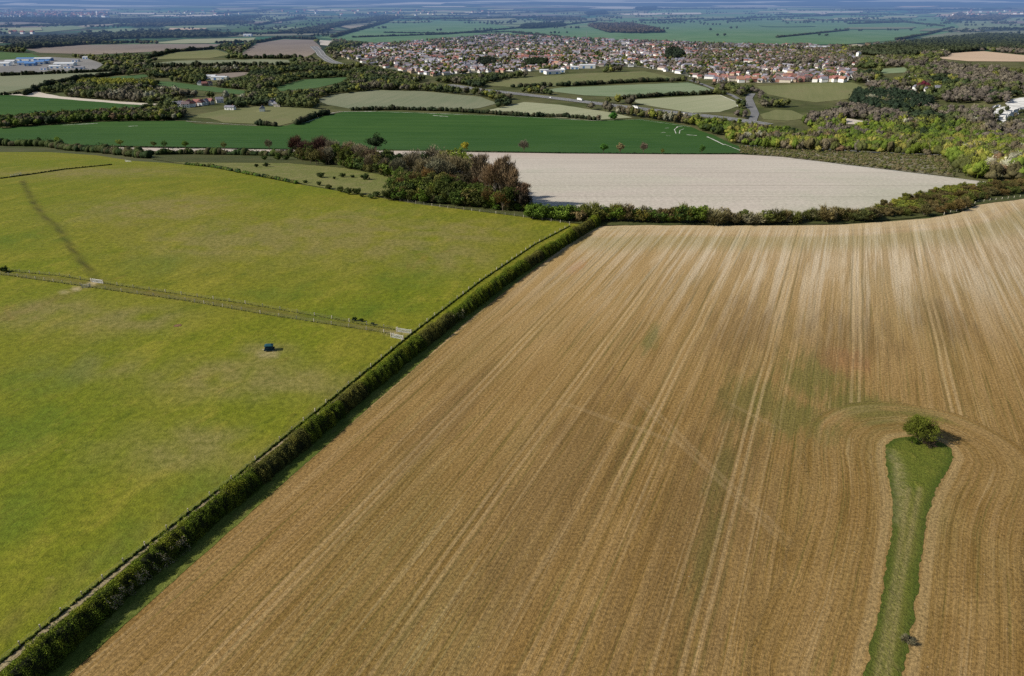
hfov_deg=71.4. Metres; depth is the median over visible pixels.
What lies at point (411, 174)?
shrub
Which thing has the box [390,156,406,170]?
bare tree
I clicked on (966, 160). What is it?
woodland tree
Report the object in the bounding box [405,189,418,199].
shrub
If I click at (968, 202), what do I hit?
shrub
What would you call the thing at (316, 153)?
leafy tree
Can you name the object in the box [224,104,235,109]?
house
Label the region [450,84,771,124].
motorway
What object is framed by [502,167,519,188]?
bare tree
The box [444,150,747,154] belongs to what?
hedge
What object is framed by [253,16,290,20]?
field
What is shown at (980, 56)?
field
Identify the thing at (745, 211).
shrub
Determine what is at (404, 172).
shrub
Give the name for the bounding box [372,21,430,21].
field
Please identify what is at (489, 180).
bare tree
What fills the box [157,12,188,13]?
field
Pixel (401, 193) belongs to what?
shrub
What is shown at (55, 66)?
warehouse
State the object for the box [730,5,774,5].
field
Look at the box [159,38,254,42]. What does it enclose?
field
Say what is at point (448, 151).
leafy tree
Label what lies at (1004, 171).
woodland tree
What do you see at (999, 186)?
shrub
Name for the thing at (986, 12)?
field
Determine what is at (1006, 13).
field
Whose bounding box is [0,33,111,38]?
hedgerow
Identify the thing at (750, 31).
field
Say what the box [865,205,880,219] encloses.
shrub
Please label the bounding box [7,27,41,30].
field
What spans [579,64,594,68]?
warehouse
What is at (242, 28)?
field
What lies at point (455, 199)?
shrub
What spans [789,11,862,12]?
field
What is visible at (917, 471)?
grass island
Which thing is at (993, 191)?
shrub
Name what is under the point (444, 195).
shrub
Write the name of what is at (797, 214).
shrub
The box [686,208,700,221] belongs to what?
shrub
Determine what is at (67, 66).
warehouse
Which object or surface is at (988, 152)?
woodland tree
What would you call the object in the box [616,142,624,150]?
leafy tree
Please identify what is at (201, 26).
field
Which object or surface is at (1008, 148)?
woodland tree
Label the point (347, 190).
shrub
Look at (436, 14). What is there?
field
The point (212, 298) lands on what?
grass tussocks
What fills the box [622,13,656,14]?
field
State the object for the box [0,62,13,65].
warehouse
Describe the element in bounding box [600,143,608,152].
leafy tree
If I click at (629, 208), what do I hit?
shrub
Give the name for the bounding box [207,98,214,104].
house
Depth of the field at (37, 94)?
1249.22 m
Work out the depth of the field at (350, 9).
6626.52 m
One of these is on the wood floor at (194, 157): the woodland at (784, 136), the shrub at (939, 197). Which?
the shrub at (939, 197)
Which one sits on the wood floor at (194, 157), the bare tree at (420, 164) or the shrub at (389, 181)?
the bare tree at (420, 164)
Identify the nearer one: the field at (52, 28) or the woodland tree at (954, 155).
the woodland tree at (954, 155)
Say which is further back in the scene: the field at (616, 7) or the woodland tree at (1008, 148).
the field at (616, 7)
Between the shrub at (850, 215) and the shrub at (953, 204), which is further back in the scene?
the shrub at (953, 204)
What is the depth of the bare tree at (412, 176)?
398.03 m
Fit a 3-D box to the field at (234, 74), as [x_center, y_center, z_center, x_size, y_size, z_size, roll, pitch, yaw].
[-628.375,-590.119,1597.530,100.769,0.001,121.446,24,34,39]
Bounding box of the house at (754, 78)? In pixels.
[752,76,758,81]
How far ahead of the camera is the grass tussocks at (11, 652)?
159.30 m
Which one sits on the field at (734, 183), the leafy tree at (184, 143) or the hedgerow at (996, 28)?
the leafy tree at (184, 143)
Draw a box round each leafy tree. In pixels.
[115,140,123,146]
[181,141,188,147]
[296,147,304,157]
[304,148,313,162]
[307,149,320,164]
[312,149,322,164]
[331,143,339,164]
[339,146,352,159]
[352,150,364,169]
[369,151,382,162]
[378,149,393,158]
[384,149,393,155]
[389,153,404,160]
[394,166,403,174]
[412,174,424,184]
[419,151,427,158]
[421,171,435,184]
[432,179,448,194]
[433,172,445,181]
[439,149,453,159]
[441,174,453,183]
[450,146,466,159]
[453,174,471,183]
[456,180,466,187]
[460,142,468,149]
[463,169,472,181]
[464,152,472,163]
[466,183,480,189]
[477,183,492,194]
[489,190,499,204]
[498,186,519,203]
[514,192,528,210]
[516,192,532,204]
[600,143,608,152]
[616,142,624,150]
[699,144,705,153]
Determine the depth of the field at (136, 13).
5832.96 m
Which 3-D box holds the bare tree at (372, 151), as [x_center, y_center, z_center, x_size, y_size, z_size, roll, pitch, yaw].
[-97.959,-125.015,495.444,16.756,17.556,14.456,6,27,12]
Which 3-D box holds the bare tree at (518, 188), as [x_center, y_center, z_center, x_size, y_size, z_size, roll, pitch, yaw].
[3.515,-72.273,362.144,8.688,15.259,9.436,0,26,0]
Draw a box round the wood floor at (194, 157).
[151,153,1023,224]
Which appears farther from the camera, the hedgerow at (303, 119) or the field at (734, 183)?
the hedgerow at (303, 119)
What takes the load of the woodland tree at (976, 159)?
on the ground at (798, 106)
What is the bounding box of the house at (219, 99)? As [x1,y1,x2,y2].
[215,96,223,102]
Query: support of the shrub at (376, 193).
on the meadow
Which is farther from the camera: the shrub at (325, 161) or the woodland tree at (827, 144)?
the woodland tree at (827, 144)
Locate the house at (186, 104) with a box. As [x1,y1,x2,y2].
[181,100,189,107]
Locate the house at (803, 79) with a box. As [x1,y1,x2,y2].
[797,76,804,81]
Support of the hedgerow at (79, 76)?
on the ground at (798, 106)
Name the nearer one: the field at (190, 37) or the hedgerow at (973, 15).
the field at (190, 37)
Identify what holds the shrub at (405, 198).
on the wood floor at (194, 157)
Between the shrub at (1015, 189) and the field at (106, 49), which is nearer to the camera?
the shrub at (1015, 189)
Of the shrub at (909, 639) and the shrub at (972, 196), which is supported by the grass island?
the shrub at (909, 639)
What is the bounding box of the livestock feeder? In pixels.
[263,343,274,350]
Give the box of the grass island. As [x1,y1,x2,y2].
[863,437,953,675]
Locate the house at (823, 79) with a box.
[819,75,828,82]
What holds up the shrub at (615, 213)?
on the wood floor at (194, 157)
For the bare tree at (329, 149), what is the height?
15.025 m
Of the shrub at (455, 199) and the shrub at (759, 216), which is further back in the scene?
the shrub at (455, 199)
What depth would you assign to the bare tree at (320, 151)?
530.27 m
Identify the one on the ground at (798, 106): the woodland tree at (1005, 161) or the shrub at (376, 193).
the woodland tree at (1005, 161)
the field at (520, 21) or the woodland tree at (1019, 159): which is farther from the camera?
the field at (520, 21)
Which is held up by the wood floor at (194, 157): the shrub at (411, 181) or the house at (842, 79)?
the shrub at (411, 181)
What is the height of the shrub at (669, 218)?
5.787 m
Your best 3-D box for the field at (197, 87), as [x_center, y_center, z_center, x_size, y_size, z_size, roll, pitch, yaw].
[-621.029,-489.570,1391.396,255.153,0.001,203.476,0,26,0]
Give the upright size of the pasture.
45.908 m
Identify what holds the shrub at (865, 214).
on the wood floor at (194, 157)
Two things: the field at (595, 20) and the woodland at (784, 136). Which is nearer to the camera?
the woodland at (784, 136)
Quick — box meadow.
[173,162,390,196]
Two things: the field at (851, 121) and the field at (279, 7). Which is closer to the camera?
the field at (851, 121)
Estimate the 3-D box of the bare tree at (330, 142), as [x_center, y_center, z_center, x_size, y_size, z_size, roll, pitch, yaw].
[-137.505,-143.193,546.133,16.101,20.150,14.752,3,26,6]
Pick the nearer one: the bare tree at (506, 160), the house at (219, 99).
the bare tree at (506, 160)
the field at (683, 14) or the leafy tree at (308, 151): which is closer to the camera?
the leafy tree at (308, 151)
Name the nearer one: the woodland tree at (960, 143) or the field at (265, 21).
the woodland tree at (960, 143)
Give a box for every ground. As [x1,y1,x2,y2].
[0,0,1023,672]
[344,38,852,82]
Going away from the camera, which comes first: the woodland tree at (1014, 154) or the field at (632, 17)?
the woodland tree at (1014, 154)
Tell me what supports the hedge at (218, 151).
on the wood floor at (194, 157)
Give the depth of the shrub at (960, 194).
385.22 m
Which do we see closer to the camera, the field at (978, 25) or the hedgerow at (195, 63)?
the hedgerow at (195, 63)
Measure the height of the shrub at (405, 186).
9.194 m
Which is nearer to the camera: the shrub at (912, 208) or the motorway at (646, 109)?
the shrub at (912, 208)
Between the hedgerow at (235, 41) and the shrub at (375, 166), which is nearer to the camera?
the shrub at (375, 166)
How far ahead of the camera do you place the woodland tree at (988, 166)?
453.70 m
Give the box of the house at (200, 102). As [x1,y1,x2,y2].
[197,98,204,105]
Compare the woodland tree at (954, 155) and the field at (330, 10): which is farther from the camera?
the field at (330, 10)
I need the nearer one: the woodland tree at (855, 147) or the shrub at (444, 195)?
the shrub at (444, 195)
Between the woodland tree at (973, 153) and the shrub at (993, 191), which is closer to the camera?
the shrub at (993, 191)
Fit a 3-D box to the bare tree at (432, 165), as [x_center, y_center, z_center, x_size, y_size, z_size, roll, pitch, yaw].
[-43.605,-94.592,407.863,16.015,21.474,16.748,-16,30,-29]
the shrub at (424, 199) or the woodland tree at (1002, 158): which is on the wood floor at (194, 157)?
the shrub at (424, 199)
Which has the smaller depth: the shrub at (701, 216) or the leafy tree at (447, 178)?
the shrub at (701, 216)
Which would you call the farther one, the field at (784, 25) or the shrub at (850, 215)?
the field at (784, 25)
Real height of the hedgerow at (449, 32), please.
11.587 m
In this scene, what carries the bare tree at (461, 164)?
on the wood floor at (194, 157)
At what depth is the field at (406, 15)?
5372.61 m
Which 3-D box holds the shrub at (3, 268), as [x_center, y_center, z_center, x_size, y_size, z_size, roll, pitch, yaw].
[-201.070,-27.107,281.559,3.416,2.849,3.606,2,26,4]
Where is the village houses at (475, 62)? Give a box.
[339,34,855,68]
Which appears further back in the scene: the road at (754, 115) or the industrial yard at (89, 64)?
the industrial yard at (89, 64)
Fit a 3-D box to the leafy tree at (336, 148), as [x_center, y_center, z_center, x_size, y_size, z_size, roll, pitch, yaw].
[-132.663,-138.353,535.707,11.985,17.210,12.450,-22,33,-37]
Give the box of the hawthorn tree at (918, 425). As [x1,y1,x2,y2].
[900,414,943,444]
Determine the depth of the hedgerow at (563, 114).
1063.32 m
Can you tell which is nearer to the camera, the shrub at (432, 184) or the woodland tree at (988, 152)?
the shrub at (432, 184)
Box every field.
[0,22,45,24]
[0,26,84,32]
[0,52,38,59]
[0,72,108,92]
[0,95,139,114]
[0,111,739,153]
[3,3,36,5]
[3,92,153,104]
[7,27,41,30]
[27,44,219,53]
[54,9,108,10]
[69,198,1023,675]
[81,9,133,10]
[83,28,147,31]
[86,14,151,16]
[109,74,147,78]
[113,7,172,8]
[114,13,153,13]
[119,10,189,11]
[119,147,985,215]
[149,14,210,15]
[151,50,227,58]
[154,15,217,15]
[154,59,289,64]
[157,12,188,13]
[158,35,220,37]
[158,82,244,93]
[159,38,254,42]
[164,25,225,27]
[170,28,205,29]
[179,6,238,6]
[187,106,319,125]
[195,13,258,13]
[208,9,275,10]
[208,72,247,77]
[230,25,259,31]
[243,39,320,56]
[248,21,281,22]
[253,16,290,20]
[257,6,306,7]
[258,18,350,32]
[273,27,300,29]
[276,77,346,90]
[306,15,341,16]
[309,9,346,10]
[319,10,958,44]
[319,40,330,45]
[319,90,495,110]
[324,9,368,9]
[330,8,367,8]
[334,11,371,11]
[336,12,366,13]
[368,8,427,8]
[372,11,433,11]
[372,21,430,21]
[381,14,431,15]
[386,2,447,3]
[410,13,467,14]
[422,6,464,6]
[435,11,474,11]
[467,7,500,7]
[473,18,515,19]
[477,19,545,26]
[482,6,512,6]
[486,71,670,86]
[490,102,632,119]
[509,14,574,14]
[511,14,559,15]
[513,6,556,6]
[519,7,582,7]
[537,13,611,13]
[550,82,716,96]
[552,18,610,20]
[558,11,634,12]
[558,25,588,26]
[564,15,632,23]
[577,13,631,14]
[597,7,634,8]
[598,16,663,17]
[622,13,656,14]
[635,95,736,112]
[650,13,700,14]
[663,13,704,14]
[672,7,865,11]
[676,16,734,17]
[705,13,764,13]
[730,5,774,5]
[756,82,866,101]
[759,11,822,12]
[759,25,811,26]
[760,110,803,120]
[783,13,817,13]
[783,18,841,19]
[784,9,828,9]
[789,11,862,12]
[792,18,832,18]
[835,16,861,17]
[836,13,891,13]
[838,118,868,123]
[842,17,890,18]
[846,27,913,28]
[848,10,897,10]
[868,14,936,15]
[873,67,906,72]
[882,16,916,17]
[900,6,932,6]
[919,28,964,30]
[920,31,1023,37]
[938,11,1023,15]
[942,51,1023,60]
[955,17,1023,28]
[967,12,1004,13]
[989,21,1023,23]
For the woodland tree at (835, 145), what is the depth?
700.19 m
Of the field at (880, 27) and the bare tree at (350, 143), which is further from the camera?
the field at (880, 27)
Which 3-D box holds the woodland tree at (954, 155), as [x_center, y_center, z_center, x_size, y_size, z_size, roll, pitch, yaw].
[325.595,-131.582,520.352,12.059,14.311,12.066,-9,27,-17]
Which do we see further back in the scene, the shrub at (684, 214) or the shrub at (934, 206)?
the shrub at (934, 206)
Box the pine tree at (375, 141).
[363,132,386,149]
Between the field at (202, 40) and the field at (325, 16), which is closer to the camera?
the field at (202, 40)
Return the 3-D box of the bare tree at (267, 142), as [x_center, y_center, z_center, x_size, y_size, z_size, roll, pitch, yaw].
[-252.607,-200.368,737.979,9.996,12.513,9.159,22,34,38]
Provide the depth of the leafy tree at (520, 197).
357.89 m
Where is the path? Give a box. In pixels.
[0,397,338,670]
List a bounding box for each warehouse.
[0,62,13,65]
[16,57,34,60]
[17,61,29,64]
[24,62,36,65]
[33,57,53,60]
[34,60,45,63]
[48,65,62,67]
[53,62,76,65]
[63,65,73,67]
[74,66,84,68]
[211,76,228,79]
[544,69,560,73]
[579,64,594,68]
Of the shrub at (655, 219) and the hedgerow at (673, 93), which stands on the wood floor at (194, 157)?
the shrub at (655, 219)
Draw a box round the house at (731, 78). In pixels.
[728,76,734,80]
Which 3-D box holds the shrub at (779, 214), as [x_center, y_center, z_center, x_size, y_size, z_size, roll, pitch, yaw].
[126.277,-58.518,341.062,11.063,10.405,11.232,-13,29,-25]
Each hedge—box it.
[0,138,151,158]
[0,164,111,178]
[0,214,600,675]
[2,145,287,149]
[148,146,292,156]
[183,162,298,183]
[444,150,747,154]
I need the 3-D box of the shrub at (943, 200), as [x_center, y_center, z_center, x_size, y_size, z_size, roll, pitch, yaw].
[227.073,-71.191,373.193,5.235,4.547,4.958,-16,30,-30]
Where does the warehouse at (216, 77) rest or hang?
on the ground at (798, 106)
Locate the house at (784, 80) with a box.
[779,78,790,82]
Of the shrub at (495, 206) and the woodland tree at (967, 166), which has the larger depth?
the woodland tree at (967, 166)
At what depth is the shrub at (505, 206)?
362.02 m
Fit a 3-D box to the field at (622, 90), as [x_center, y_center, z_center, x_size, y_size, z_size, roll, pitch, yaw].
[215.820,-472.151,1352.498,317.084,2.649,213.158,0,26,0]
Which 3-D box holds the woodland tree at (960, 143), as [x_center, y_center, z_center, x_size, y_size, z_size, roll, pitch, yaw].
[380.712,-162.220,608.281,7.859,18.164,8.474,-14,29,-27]
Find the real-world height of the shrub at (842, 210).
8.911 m
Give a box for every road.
[689,80,748,108]
[745,93,758,120]
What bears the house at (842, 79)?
on the ground at (798, 106)
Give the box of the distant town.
[0,9,1023,16]
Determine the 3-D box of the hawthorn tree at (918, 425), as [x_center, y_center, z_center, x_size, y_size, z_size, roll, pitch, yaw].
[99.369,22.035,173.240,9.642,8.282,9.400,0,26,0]
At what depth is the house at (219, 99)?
1201.16 m
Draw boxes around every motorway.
[310,46,343,63]
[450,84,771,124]
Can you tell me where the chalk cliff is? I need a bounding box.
[997,107,1023,119]
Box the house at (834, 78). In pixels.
[831,76,837,81]
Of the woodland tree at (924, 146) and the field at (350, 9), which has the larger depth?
the field at (350, 9)
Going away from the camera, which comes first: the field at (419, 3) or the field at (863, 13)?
the field at (863, 13)
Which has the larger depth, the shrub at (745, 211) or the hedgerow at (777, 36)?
the hedgerow at (777, 36)
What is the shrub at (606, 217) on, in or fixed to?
on the wood floor at (194, 157)
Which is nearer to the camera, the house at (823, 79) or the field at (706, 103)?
the field at (706, 103)
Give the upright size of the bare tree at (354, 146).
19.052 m
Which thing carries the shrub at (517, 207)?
on the wood floor at (194, 157)
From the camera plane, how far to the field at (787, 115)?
1065.79 m
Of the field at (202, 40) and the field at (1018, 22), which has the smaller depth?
the field at (202, 40)
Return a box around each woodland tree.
[806,137,814,149]
[823,141,830,149]
[830,141,838,149]
[835,145,844,150]
[854,139,858,152]
[854,140,867,150]
[887,140,895,151]
[894,146,901,152]
[904,148,916,153]
[909,141,921,153]
[921,141,928,154]
[921,149,930,154]
[929,138,940,148]
[933,144,943,155]
[943,143,952,148]
[944,144,958,163]
[948,149,964,162]
[949,154,965,172]
[955,139,963,145]
[958,154,972,175]
[959,143,968,149]
[962,163,972,175]
[964,162,986,177]
[968,151,979,157]
[968,154,980,175]
[972,138,980,146]
[972,159,988,178]
[976,147,984,156]
[977,153,990,160]
[977,158,989,177]
[983,148,993,157]
[985,155,997,162]
[985,171,1000,178]
[988,161,1003,172]
[989,158,1004,173]
[993,152,1006,158]
[997,155,1008,174]
[1000,156,1012,176]
[1001,146,1011,152]
[1001,162,1007,173]
[1005,171,1023,179]
[1006,159,1023,179]
[1007,155,1023,164]
[1008,140,1022,148]
[1008,150,1022,158]
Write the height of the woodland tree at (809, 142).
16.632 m
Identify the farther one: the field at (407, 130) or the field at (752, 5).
the field at (752, 5)
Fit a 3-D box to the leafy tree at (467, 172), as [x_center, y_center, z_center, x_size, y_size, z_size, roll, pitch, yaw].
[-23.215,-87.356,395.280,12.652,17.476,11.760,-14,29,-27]
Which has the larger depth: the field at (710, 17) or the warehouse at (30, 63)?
the field at (710, 17)
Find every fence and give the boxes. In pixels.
[2,224,569,657]
[4,273,393,335]
[7,269,397,330]
[405,200,569,223]
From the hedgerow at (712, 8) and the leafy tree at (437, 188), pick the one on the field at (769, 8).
the hedgerow at (712, 8)
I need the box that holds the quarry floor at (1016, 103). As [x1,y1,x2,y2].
[994,97,1023,121]
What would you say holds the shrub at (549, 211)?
on the wood floor at (194, 157)
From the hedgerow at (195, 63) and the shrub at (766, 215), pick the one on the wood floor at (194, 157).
the shrub at (766, 215)
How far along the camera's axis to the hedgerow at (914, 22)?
4089.54 m
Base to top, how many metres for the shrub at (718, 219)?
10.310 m
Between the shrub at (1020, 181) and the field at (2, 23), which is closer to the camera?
the shrub at (1020, 181)
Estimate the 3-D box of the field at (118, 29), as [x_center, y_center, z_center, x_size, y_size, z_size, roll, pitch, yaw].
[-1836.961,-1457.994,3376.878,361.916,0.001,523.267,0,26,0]
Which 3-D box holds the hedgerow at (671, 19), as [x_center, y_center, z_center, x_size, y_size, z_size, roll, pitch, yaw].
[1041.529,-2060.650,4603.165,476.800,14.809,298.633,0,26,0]
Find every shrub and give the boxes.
[0,265,7,271]
[273,154,281,159]
[316,172,323,176]
[323,159,333,163]
[343,187,352,193]
[344,154,355,168]
[351,188,360,193]
[352,157,367,169]
[360,173,369,179]
[362,164,374,171]
[372,159,383,174]
[373,191,380,196]
[378,161,391,175]
[380,186,395,199]
[382,173,401,189]
[390,171,408,178]
[390,188,408,198]
[391,179,415,190]
[393,185,408,197]
[395,181,416,190]
[401,194,413,201]
[405,171,420,181]
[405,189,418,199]
[410,185,419,198]
[412,189,430,202]
[419,179,431,189]
[420,186,434,201]
[426,181,438,194]
[433,195,446,203]
[437,186,455,204]
[440,181,462,202]
[447,189,464,204]
[460,187,476,205]
[462,187,475,203]
[465,189,488,205]
[484,196,494,207]
[492,204,499,209]
[500,202,511,209]
[506,203,515,209]
[510,199,520,208]
[515,203,521,210]
[523,204,535,217]
[529,203,543,218]
[530,203,550,218]
[545,208,555,218]
[547,206,562,219]
[552,205,571,220]
[563,204,578,216]
[569,205,582,217]
[569,208,588,221]
[578,200,604,222]
[598,209,609,220]
[603,207,615,219]
[606,202,625,219]
[612,206,625,219]
[618,203,634,220]
[626,207,640,219]
[632,209,650,221]
[640,204,651,213]
[645,206,656,219]
[649,209,661,222]
[650,212,667,220]
[657,207,674,218]
[663,214,674,221]
[666,206,684,221]
[672,205,691,221]
[679,201,694,221]
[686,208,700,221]
[691,205,704,219]
[692,205,708,221]
[704,205,721,224]
[709,209,727,225]
[719,207,735,220]
[728,213,742,223]
[737,209,748,217]
[741,213,757,223]
[751,212,766,223]
[759,210,775,224]
[764,207,785,222]
[768,214,779,222]
[776,210,791,222]
[788,209,802,223]
[802,209,812,219]
[809,208,820,218]
[813,207,827,221]
[819,203,835,221]
[820,209,837,220]
[830,206,848,220]
[841,212,853,221]
[846,207,860,220]
[852,211,862,219]
[858,208,877,220]
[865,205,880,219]
[880,199,887,205]
[881,207,895,215]
[889,198,899,204]
[889,206,900,212]
[896,203,908,207]
[896,210,903,214]
[900,633,915,644]
[902,193,911,197]
[903,209,912,215]
[906,200,918,206]
[907,436,917,443]
[908,206,918,212]
[914,191,926,198]
[916,204,932,215]
[922,437,937,448]
[923,195,933,200]
[928,199,938,205]
[930,193,942,200]
[931,204,944,210]
[936,207,946,212]
[941,198,949,204]
[946,184,960,191]
[946,200,958,210]
[953,191,963,196]
[954,196,966,204]
[955,199,966,209]
[960,195,973,207]
[964,191,976,200]
[978,192,990,198]
[987,188,1000,195]
[990,176,1000,184]
[992,183,1005,190]
[999,188,1009,195]
[1003,181,1015,186]
[1010,186,1022,193]
[1017,178,1023,185]
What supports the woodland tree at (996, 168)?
on the ground at (798, 106)
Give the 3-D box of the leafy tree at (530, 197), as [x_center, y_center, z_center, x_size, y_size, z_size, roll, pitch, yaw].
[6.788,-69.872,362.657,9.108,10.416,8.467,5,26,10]
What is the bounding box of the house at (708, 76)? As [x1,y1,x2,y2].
[704,74,714,78]
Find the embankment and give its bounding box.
[739,148,954,176]
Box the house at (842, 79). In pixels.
[838,75,847,82]
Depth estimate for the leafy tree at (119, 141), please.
787.58 m
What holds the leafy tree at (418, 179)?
on the wood floor at (194, 157)
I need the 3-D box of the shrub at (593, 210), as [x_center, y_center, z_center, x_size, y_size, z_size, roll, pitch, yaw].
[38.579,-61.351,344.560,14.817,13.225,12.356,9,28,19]
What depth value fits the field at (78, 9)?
6652.40 m
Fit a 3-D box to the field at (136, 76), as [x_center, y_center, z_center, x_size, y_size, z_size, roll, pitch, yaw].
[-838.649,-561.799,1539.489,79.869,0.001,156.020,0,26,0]
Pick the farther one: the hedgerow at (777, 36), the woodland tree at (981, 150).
the hedgerow at (777, 36)
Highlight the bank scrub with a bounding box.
[739,145,956,175]
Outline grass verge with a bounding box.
[45,225,601,675]
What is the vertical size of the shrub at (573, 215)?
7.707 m
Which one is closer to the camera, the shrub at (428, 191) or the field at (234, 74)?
the shrub at (428, 191)
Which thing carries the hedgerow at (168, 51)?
on the ground at (798, 106)
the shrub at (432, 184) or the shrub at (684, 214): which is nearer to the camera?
the shrub at (684, 214)
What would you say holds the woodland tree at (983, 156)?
on the ground at (798, 106)
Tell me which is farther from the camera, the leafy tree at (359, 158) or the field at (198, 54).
the field at (198, 54)
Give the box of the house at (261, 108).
[259,105,264,111]
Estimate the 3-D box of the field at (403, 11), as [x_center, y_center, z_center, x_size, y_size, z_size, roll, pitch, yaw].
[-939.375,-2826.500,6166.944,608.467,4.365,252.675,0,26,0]
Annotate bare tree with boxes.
[264,139,272,149]
[285,134,302,158]
[295,139,309,149]
[311,134,326,149]
[317,146,330,164]
[322,146,334,163]
[324,138,341,148]
[341,140,354,146]
[350,142,362,151]
[353,144,372,158]
[362,146,381,157]
[363,154,373,165]
[377,155,388,164]
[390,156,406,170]
[394,176,404,183]
[402,155,414,171]
[403,147,424,171]
[407,170,424,180]
[413,155,428,172]
[421,166,434,177]
[423,156,442,163]
[424,145,442,158]
[424,156,449,174]
[435,149,450,160]
[436,159,456,174]
[443,153,459,172]
[450,154,470,177]
[468,153,489,183]
[470,176,483,185]
[477,162,492,188]
[481,186,494,207]
[483,164,504,191]
[488,154,509,191]
[493,189,510,210]
[496,152,521,189]
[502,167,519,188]
[513,182,521,199]
[518,139,527,149]
[519,181,531,193]
[640,142,647,152]
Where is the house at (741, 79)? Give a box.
[737,76,745,82]
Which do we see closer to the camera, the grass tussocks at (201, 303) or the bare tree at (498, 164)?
the grass tussocks at (201, 303)
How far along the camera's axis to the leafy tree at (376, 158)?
481.06 m
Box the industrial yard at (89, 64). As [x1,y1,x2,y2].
[0,57,102,71]
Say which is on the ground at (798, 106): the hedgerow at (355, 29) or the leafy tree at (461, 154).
the hedgerow at (355, 29)
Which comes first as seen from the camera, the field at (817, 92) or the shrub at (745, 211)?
the shrub at (745, 211)
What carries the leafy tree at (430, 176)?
on the wood floor at (194, 157)
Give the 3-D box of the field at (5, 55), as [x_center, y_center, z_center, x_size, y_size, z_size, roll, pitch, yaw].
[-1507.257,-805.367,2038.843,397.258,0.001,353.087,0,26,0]
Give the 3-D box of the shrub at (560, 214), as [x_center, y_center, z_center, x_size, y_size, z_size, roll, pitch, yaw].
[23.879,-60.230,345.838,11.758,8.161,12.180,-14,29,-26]
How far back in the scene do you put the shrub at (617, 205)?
343.45 m
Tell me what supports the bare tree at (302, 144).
on the wood floor at (194, 157)
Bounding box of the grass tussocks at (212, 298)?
[8,270,395,329]
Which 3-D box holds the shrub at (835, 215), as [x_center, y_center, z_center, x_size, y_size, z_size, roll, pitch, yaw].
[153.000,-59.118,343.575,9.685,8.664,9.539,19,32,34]
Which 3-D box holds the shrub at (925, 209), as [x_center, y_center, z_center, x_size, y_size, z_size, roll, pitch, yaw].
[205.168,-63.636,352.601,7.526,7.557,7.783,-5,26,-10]
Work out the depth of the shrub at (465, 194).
368.88 m
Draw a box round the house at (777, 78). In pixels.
[775,76,782,81]
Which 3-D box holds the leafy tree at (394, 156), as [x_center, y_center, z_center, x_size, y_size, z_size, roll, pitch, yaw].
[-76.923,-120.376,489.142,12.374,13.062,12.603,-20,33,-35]
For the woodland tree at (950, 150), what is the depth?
541.70 m
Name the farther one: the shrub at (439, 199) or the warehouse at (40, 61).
the warehouse at (40, 61)
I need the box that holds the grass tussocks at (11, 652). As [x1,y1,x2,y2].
[0,225,569,662]
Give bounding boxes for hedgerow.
[0,21,113,26]
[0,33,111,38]
[0,39,151,50]
[0,66,128,75]
[0,91,20,94]
[20,81,49,94]
[43,68,142,84]
[78,28,208,34]
[138,46,214,57]
[149,60,289,66]
[214,39,251,42]
[216,9,271,14]
[239,23,345,34]
[244,53,303,58]
[254,16,305,25]
[254,35,315,42]
[254,119,277,126]
[292,108,329,124]
[329,19,393,37]
[349,104,528,116]
[352,20,596,37]
[384,31,511,32]
[400,16,551,18]
[448,10,576,13]
[510,77,681,87]
[510,112,596,119]
[512,30,559,36]
[620,89,715,98]
[640,18,703,20]
[656,7,766,8]
[703,15,832,20]
[774,13,903,14]
[775,29,846,37]
[808,18,894,21]
[847,8,1020,9]
[847,21,944,25]
[895,26,954,39]
[967,14,1023,16]
[990,27,1023,29]
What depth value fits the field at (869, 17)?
4812.65 m
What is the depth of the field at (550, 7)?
6925.11 m
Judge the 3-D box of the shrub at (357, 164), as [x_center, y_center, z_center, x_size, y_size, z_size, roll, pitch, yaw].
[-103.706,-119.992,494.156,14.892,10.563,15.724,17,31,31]
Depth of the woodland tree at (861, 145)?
683.90 m
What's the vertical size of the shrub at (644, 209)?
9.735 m
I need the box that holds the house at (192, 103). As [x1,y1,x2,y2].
[190,99,195,106]
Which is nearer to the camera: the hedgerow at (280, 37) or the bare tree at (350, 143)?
the bare tree at (350, 143)
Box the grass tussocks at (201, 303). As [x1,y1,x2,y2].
[1,274,389,334]
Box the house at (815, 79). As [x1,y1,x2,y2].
[812,76,817,81]
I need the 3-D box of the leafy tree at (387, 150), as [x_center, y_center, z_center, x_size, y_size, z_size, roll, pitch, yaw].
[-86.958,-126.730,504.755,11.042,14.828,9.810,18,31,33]
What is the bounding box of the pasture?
[0,152,580,673]
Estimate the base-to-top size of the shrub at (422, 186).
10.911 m
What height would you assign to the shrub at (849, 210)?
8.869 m
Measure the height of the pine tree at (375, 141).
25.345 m
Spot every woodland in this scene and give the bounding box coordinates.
[0,6,1023,68]
[0,49,1023,133]
[696,120,1023,152]
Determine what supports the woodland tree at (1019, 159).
on the ground at (798, 106)
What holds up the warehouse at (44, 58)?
on the industrial yard at (89, 64)
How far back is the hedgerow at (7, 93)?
1295.00 m

